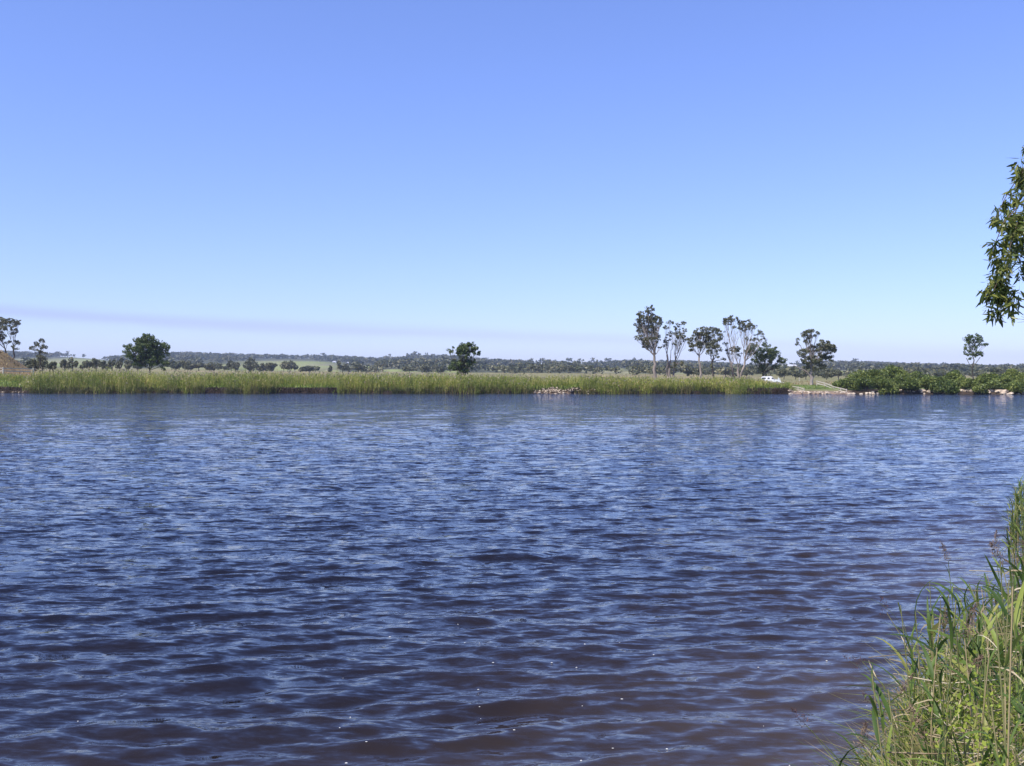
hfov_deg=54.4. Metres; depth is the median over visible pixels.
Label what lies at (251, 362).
bushy tree
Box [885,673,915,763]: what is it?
reed
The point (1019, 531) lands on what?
reed
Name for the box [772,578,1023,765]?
bank grass
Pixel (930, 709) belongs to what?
leafy weed
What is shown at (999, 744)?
reed
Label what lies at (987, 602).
reed
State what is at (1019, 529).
reed
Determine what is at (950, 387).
shrub
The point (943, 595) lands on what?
reed
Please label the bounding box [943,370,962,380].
shrub
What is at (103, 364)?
bushy tree
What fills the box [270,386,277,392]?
sedge clump
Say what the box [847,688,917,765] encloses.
reed
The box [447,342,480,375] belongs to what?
bank tree
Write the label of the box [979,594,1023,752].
reed
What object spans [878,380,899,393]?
shrub
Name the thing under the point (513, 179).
sky
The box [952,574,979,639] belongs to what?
reed
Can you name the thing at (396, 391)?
sedge clump
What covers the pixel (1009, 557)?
reed
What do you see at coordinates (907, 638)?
reed
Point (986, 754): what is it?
reed
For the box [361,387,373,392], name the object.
sedge clump
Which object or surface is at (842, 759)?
reed
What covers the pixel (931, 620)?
reed
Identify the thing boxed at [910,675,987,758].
reed
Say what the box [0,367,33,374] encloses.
paddock fence
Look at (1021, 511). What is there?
reed
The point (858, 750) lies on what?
reed
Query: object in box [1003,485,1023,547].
reed
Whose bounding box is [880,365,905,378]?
shrub
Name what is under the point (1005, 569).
reed
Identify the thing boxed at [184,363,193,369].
bushy tree
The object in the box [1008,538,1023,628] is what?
reed
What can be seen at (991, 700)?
reed
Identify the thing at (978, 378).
shrub
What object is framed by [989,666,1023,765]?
reed
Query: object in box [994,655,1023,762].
reed
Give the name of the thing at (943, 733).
reed
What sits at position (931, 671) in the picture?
reed
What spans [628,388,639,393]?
sedge clump
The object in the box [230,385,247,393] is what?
sedge clump
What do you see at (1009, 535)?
reed
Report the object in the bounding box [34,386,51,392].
sedge clump
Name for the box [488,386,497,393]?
sedge clump
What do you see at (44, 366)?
bushy tree
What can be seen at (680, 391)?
sedge clump
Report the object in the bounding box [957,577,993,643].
reed
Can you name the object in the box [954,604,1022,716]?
reed
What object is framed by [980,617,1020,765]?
reed
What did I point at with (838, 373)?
bushy tree
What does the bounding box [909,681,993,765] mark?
reed
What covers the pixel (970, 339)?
slender tree
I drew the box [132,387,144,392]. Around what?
sedge clump
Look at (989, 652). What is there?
reed
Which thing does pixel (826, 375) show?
bushy tree
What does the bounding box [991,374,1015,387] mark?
shrub
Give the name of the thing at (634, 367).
hill woodland
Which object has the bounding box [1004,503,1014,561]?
reed
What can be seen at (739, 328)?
gum tree
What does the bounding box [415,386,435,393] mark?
sedge clump
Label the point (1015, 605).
reed
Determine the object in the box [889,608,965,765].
reed
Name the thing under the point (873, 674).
reed
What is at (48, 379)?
reed bed
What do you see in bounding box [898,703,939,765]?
reed
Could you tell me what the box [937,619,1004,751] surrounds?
reed
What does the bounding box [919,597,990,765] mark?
reed
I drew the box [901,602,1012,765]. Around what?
reed
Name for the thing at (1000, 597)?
reed
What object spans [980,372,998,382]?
shrub
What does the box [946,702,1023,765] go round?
reed
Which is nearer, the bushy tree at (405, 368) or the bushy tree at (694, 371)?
the bushy tree at (694, 371)
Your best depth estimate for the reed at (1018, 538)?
15.62 m
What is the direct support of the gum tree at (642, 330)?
on the ground at (323, 365)
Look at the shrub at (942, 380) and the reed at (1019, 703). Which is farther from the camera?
the shrub at (942, 380)
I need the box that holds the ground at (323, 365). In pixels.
[0,351,1020,393]
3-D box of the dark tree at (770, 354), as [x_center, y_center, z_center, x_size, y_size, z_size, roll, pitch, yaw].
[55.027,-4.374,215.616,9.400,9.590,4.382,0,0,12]
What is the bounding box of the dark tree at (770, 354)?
[744,341,787,375]
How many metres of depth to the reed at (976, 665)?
4.19 m
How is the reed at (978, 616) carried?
on the near bank
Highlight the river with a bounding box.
[0,393,1023,765]
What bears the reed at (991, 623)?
on the near bank
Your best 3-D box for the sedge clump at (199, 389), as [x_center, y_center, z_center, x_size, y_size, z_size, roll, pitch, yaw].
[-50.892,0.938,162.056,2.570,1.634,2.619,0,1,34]
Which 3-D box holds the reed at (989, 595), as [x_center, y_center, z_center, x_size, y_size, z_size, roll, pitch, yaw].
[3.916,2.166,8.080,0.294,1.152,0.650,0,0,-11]
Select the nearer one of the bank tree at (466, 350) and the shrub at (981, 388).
the shrub at (981, 388)
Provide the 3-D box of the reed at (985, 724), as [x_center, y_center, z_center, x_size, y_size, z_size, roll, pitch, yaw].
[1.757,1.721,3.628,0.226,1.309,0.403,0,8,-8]
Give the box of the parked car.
[761,376,780,382]
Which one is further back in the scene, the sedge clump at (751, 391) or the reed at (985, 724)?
the sedge clump at (751, 391)
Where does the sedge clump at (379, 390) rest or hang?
on the ground at (323, 365)
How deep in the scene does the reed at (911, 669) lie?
5.43 m
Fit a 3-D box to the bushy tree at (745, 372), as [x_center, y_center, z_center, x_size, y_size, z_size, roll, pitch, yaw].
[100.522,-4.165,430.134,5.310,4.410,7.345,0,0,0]
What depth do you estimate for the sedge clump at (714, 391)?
157.96 m
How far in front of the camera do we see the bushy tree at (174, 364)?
480.00 m
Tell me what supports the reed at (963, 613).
on the near bank
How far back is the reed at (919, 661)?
5.92 m
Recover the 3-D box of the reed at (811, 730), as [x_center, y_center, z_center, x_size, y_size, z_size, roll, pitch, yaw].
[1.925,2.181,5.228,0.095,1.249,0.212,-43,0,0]
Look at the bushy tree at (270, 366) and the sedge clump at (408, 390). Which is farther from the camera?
the bushy tree at (270, 366)
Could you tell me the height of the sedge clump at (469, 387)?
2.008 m
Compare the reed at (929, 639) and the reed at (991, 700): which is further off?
the reed at (929, 639)
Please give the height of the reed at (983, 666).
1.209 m
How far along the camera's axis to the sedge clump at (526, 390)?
159.24 m
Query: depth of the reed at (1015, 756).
2.76 m
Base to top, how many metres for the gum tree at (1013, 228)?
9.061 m
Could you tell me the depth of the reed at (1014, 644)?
3.57 m
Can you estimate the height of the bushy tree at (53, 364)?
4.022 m
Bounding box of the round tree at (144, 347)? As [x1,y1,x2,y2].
[122,333,170,374]
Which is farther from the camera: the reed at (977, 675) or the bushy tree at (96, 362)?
the bushy tree at (96, 362)
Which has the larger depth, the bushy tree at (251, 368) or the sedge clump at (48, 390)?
the bushy tree at (251, 368)
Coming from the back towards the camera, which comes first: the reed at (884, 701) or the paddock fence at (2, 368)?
the paddock fence at (2, 368)
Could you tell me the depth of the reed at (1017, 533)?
15.19 m
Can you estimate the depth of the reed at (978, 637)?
4.60 m
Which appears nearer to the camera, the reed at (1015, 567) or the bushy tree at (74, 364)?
the reed at (1015, 567)
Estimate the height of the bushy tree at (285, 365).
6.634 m
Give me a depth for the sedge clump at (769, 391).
156.06 m
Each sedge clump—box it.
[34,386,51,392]
[64,386,81,392]
[75,387,94,392]
[98,384,111,392]
[104,384,119,392]
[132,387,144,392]
[143,386,156,392]
[155,387,168,392]
[168,387,182,392]
[193,385,205,392]
[221,386,237,392]
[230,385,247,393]
[247,384,258,393]
[260,384,270,392]
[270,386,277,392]
[346,388,362,392]
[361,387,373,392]
[374,385,386,393]
[386,387,404,393]
[402,386,420,393]
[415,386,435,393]
[432,385,446,393]
[447,384,461,393]
[465,383,475,393]
[476,384,487,393]
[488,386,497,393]
[498,387,512,392]
[522,386,536,393]
[574,387,586,393]
[587,388,598,393]
[616,387,630,393]
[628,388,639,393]
[650,385,659,393]
[658,384,672,393]
[673,384,685,393]
[679,383,697,393]
[699,383,710,393]
[709,386,720,393]
[739,388,755,393]
[760,388,771,393]
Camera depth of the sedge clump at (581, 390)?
158.78 m
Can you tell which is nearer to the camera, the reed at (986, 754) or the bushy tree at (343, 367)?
the reed at (986, 754)
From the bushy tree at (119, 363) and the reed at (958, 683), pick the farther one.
the bushy tree at (119, 363)
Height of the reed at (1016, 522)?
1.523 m
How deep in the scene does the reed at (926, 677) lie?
5.22 m
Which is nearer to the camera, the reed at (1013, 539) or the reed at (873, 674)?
the reed at (873, 674)
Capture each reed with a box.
[791,707,844,765]
[835,732,906,765]
[838,721,881,765]
[839,746,866,765]
[842,577,971,752]
[843,655,920,731]
[844,724,891,765]
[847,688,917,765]
[856,597,922,746]
[860,650,948,745]
[861,673,945,765]
[862,693,917,763]
[865,664,919,765]
[866,618,956,716]
[880,596,954,708]
[884,648,967,763]
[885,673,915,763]
[887,636,931,765]
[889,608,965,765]
[892,585,967,723]
[897,602,925,703]
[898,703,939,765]
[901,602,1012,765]
[902,590,975,725]
[908,644,976,765]
[908,694,932,765]
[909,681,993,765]
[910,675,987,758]
[911,644,959,754]
[912,614,965,765]
[912,626,942,663]
[913,637,1017,765]
[913,654,1023,761]
[915,585,958,662]
[915,600,964,685]
[918,582,941,675]
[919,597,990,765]
[919,617,935,694]
[919,667,949,764]
[920,607,968,679]
[921,621,964,666]
[922,593,949,652]
[923,586,1007,696]
[924,629,1006,729]
[930,647,971,740]
[932,582,964,697]
[932,639,996,760]
[934,647,949,743]
[937,542,963,664]
[937,592,998,705]
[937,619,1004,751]
[938,578,1014,666]
[939,574,993,694]
[939,639,1005,765]
[942,618,984,762]
[942,637,1014,761]
[944,600,985,713]
[944,615,1012,700]
[944,649,990,729]
[945,599,1022,749]
[946,571,1004,647]
[946,624,994,691]
[946,654,984,756]
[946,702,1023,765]
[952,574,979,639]
[952,575,1020,722]
[953,580,1023,765]
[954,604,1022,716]
[954,645,1016,760]
[955,612,1015,704]
[955,629,988,682]
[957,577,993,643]
[959,684,1007,765]
[960,555,1023,762]
[960,584,1023,765]
[963,583,1023,748]
[967,597,1008,675]
[970,602,1002,638]
[976,575,1023,642]
[977,747,1023,765]
[978,530,1008,622]
[979,583,1023,608]
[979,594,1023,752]
[980,566,1023,744]
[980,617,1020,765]
[981,694,1023,764]
[983,611,1023,689]
[984,541,1023,682]
[984,572,998,626]
[985,566,1023,601]
[986,683,1021,765]
[989,507,1015,566]
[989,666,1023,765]
[990,540,1023,701]
[992,690,1023,722]
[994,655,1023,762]
[997,485,1023,535]
[997,486,1022,559]
[997,568,1023,686]
[1000,511,1021,569]
[1000,558,1022,629]
[1000,667,1023,677]
[1002,496,1023,564]
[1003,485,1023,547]
[1003,496,1016,556]
[1003,496,1018,559]
[1003,508,1020,560]
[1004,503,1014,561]
[1004,512,1020,555]
[1006,483,1023,553]
[1008,487,1023,560]
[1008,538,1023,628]
[1008,547,1023,630]
[1009,512,1023,544]
[1010,495,1023,564]
[1010,555,1023,665]
[1016,650,1023,749]
[1018,512,1019,562]
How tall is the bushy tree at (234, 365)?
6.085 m
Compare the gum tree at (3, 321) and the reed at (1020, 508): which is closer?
the reed at (1020, 508)
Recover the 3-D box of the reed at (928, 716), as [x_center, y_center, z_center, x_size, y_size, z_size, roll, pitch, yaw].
[2.085,2.075,5.029,0.312,1.392,0.564,0,1,-40]
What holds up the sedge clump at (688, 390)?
on the ground at (323, 365)
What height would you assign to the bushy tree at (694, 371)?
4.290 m
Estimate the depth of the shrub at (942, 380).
159.31 m
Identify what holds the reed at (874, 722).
on the near bank
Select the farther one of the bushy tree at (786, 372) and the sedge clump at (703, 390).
the bushy tree at (786, 372)
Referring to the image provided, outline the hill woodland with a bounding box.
[3,350,1023,377]
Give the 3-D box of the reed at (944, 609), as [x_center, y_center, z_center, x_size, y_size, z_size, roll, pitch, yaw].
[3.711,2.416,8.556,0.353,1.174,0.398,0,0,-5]
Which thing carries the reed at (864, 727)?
on the near bank
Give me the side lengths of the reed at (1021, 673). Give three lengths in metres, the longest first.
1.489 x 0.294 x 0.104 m
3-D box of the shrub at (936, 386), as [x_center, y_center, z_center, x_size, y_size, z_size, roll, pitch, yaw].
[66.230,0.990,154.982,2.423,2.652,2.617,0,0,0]
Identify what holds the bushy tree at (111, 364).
on the ground at (323, 365)
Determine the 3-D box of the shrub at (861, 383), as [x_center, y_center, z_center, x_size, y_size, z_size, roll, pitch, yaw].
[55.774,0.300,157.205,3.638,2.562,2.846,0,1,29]
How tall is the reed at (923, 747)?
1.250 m
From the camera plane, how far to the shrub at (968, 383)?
155.56 m
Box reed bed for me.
[0,365,792,393]
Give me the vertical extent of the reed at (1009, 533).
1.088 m
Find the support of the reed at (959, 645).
on the near bank
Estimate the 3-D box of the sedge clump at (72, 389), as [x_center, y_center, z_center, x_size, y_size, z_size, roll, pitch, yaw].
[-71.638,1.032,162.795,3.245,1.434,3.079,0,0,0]
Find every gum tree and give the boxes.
[0,317,20,358]
[633,305,662,380]
[662,320,686,379]
[686,326,713,379]
[704,326,725,378]
[721,315,766,378]
[795,329,836,384]
[975,145,1023,327]
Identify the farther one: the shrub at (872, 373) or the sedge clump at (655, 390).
the shrub at (872, 373)
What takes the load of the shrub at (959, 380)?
on the ground at (323, 365)
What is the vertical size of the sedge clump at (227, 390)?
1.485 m
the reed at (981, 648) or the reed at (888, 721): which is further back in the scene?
the reed at (981, 648)
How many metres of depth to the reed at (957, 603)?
6.12 m
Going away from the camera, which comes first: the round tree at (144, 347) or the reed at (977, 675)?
the reed at (977, 675)
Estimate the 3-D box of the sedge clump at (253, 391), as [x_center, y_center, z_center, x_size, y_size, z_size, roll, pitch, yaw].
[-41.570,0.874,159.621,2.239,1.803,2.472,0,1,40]
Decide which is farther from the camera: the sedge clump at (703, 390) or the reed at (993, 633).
the sedge clump at (703, 390)
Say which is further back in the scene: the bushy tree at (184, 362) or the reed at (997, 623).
the bushy tree at (184, 362)
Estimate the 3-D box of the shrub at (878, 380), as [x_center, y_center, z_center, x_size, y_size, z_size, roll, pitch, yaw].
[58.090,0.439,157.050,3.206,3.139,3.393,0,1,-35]
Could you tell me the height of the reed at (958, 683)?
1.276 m
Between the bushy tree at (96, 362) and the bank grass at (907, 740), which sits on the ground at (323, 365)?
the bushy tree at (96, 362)
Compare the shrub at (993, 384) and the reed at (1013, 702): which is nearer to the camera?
the reed at (1013, 702)
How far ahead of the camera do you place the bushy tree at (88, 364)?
359.46 m
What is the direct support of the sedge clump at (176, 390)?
on the ground at (323, 365)
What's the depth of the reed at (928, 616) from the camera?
6.40 m
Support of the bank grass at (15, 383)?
on the ground at (323, 365)
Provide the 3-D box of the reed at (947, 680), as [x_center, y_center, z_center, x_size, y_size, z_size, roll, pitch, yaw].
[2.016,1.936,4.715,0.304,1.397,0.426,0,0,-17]
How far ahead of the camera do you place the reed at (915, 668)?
5.52 m
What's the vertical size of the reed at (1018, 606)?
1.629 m
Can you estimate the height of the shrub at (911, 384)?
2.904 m
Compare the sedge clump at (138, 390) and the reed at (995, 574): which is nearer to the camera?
the reed at (995, 574)
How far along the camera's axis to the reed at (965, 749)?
3.74 m
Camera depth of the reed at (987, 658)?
5.80 m
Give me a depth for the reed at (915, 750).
4.21 m
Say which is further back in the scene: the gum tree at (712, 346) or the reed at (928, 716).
the gum tree at (712, 346)
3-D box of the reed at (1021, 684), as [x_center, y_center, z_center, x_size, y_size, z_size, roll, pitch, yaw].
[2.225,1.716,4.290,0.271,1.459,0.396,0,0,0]
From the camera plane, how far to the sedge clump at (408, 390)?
158.53 m
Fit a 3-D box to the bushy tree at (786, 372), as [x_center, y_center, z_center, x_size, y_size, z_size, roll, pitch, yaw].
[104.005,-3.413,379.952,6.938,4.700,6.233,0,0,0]
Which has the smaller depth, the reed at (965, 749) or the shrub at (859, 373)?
the reed at (965, 749)
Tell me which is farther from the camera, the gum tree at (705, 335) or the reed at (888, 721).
the gum tree at (705, 335)
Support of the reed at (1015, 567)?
on the near bank
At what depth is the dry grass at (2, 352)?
214.23 m
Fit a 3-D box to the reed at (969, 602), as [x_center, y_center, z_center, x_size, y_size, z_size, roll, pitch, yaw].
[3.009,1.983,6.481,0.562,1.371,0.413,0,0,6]
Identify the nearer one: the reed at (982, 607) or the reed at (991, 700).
the reed at (991, 700)
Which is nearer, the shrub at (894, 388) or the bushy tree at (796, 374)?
the shrub at (894, 388)
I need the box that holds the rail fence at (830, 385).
[816,381,846,391]
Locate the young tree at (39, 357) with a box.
[29,338,47,372]
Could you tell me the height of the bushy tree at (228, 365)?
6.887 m
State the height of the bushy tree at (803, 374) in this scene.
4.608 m
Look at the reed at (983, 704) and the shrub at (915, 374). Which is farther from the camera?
the shrub at (915, 374)
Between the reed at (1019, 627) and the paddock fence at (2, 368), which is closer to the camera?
the reed at (1019, 627)
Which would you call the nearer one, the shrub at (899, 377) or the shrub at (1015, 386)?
the shrub at (1015, 386)
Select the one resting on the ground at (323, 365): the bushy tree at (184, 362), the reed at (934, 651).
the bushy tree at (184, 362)
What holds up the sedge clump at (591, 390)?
on the ground at (323, 365)
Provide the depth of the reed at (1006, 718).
3.25 m
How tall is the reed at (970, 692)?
1.362 m
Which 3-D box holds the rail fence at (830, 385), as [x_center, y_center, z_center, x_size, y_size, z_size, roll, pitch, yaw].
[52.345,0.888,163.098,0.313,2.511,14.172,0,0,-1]
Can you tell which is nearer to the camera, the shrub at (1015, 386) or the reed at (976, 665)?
the reed at (976, 665)
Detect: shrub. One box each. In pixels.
[837,377,855,389]
[847,369,870,379]
[854,377,875,391]
[864,369,890,387]
[871,376,891,389]
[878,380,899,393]
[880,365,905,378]
[891,372,910,389]
[899,377,920,393]
[905,371,922,379]
[916,375,937,390]
[928,381,944,393]
[934,376,948,385]
[942,379,960,393]
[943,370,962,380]
[955,376,965,387]
[960,378,979,389]
[972,383,988,393]
[975,374,983,383]
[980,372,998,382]
[985,379,1002,389]
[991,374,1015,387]
[1002,380,1023,392]
[1003,368,1020,378]
[1014,372,1023,381]
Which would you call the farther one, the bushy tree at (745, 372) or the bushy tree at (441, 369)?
the bushy tree at (441, 369)
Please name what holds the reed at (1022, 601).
on the near bank
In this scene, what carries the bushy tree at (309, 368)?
on the ground at (323, 365)
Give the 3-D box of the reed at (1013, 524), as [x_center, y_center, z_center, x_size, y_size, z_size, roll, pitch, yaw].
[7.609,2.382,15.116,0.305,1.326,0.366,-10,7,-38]
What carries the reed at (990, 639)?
on the near bank
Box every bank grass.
[0,373,834,393]
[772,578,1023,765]
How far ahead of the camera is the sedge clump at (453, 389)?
158.56 m
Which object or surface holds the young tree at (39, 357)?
on the ground at (323, 365)
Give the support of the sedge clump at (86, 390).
on the ground at (323, 365)
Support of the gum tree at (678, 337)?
on the ground at (323, 365)
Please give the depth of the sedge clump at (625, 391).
155.85 m
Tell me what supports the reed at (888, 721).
on the near bank
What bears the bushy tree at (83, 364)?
on the ground at (323, 365)
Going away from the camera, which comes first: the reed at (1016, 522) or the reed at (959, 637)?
the reed at (959, 637)
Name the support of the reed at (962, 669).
on the near bank
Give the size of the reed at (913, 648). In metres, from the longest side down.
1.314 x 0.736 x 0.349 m
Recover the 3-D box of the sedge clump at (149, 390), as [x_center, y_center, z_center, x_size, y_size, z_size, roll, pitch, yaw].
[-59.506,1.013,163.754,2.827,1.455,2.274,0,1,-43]
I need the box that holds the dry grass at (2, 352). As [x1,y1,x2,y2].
[0,350,832,384]
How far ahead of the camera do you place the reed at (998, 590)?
6.55 m
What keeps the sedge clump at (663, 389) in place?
on the ground at (323, 365)
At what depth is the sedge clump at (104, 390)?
161.41 m
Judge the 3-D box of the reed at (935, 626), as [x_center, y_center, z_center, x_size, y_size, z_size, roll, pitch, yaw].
[2.572,1.997,5.914,0.496,1.582,0.598,0,0,9]
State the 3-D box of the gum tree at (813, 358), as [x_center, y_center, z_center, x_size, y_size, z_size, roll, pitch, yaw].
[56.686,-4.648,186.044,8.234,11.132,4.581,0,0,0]
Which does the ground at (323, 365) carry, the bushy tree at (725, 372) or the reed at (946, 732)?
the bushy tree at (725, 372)
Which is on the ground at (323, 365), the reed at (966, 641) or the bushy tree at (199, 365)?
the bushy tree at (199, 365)
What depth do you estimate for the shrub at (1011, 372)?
165.54 m
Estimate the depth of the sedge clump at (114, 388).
162.08 m
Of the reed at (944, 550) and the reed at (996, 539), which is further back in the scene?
the reed at (996, 539)
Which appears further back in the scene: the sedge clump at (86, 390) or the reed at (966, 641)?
the sedge clump at (86, 390)
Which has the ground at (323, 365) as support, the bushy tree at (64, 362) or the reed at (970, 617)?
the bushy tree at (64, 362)
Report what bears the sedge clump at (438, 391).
on the ground at (323, 365)
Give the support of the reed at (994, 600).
on the near bank
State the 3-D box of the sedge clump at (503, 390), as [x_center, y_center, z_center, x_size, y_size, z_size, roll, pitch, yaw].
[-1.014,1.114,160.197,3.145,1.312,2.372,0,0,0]
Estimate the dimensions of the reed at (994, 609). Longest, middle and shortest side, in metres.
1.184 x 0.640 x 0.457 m
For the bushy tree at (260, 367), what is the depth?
558.29 m
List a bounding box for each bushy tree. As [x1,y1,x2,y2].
[23,358,32,367]
[30,358,39,370]
[36,355,48,371]
[48,361,56,374]
[59,359,67,371]
[65,357,78,370]
[79,361,84,369]
[85,360,92,369]
[91,357,101,370]
[101,360,105,370]
[108,359,115,370]
[115,357,123,370]
[123,359,132,369]
[168,361,182,369]
[178,359,192,368]
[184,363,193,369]
[194,362,204,370]
[204,362,219,369]
[226,360,231,371]
[231,361,238,371]
[243,357,257,370]
[243,365,255,370]
[255,363,264,370]
[264,363,277,370]
[280,362,290,369]
[304,366,313,371]
[336,361,348,371]
[402,365,416,372]
[420,363,430,372]
[435,366,444,372]
[683,368,699,375]
[718,367,731,376]
[739,369,751,375]
[775,368,792,377]
[792,371,800,379]
[799,369,810,379]
[821,368,832,379]
[833,370,842,379]
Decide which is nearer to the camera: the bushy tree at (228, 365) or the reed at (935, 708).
the reed at (935, 708)
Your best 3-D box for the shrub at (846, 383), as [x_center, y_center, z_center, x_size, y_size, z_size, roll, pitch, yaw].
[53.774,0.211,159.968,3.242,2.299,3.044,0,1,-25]
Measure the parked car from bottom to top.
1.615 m
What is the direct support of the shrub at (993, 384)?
on the ground at (323, 365)
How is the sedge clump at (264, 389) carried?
on the ground at (323, 365)
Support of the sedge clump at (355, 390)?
on the ground at (323, 365)
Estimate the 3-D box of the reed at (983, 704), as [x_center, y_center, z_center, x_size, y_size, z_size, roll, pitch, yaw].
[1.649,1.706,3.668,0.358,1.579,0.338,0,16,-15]
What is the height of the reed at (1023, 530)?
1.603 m
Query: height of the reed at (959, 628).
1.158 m
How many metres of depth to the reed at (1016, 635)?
4.04 m
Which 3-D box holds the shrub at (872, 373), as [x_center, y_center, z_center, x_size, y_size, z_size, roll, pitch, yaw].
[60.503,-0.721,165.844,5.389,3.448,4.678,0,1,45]
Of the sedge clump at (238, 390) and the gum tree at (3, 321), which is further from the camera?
the gum tree at (3, 321)
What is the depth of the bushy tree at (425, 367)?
557.77 m
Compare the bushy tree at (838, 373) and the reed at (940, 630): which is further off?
the bushy tree at (838, 373)
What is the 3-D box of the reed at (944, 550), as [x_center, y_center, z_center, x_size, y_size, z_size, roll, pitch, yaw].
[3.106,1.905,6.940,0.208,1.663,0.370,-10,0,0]
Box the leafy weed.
[912,650,1023,765]
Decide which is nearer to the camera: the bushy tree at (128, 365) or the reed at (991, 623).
the reed at (991, 623)
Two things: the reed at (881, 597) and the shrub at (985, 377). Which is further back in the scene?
the shrub at (985, 377)
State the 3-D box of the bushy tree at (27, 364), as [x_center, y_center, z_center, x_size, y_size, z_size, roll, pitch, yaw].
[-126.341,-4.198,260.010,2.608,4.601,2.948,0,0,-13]
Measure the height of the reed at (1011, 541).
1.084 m
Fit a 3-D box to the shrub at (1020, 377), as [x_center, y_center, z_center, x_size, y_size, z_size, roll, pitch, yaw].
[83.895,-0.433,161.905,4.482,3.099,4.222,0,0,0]
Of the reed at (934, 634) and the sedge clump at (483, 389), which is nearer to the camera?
the reed at (934, 634)
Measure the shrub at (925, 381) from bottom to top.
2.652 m
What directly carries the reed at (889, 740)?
on the near bank
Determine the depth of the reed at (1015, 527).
15.36 m
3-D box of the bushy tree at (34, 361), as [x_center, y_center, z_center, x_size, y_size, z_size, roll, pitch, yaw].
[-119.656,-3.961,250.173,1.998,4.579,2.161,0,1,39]
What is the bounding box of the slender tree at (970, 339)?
[963,333,988,378]
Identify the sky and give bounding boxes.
[0,0,1023,365]
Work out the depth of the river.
15.38 m
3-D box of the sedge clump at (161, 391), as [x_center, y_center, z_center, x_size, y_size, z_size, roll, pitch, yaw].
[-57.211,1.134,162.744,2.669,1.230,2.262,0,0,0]

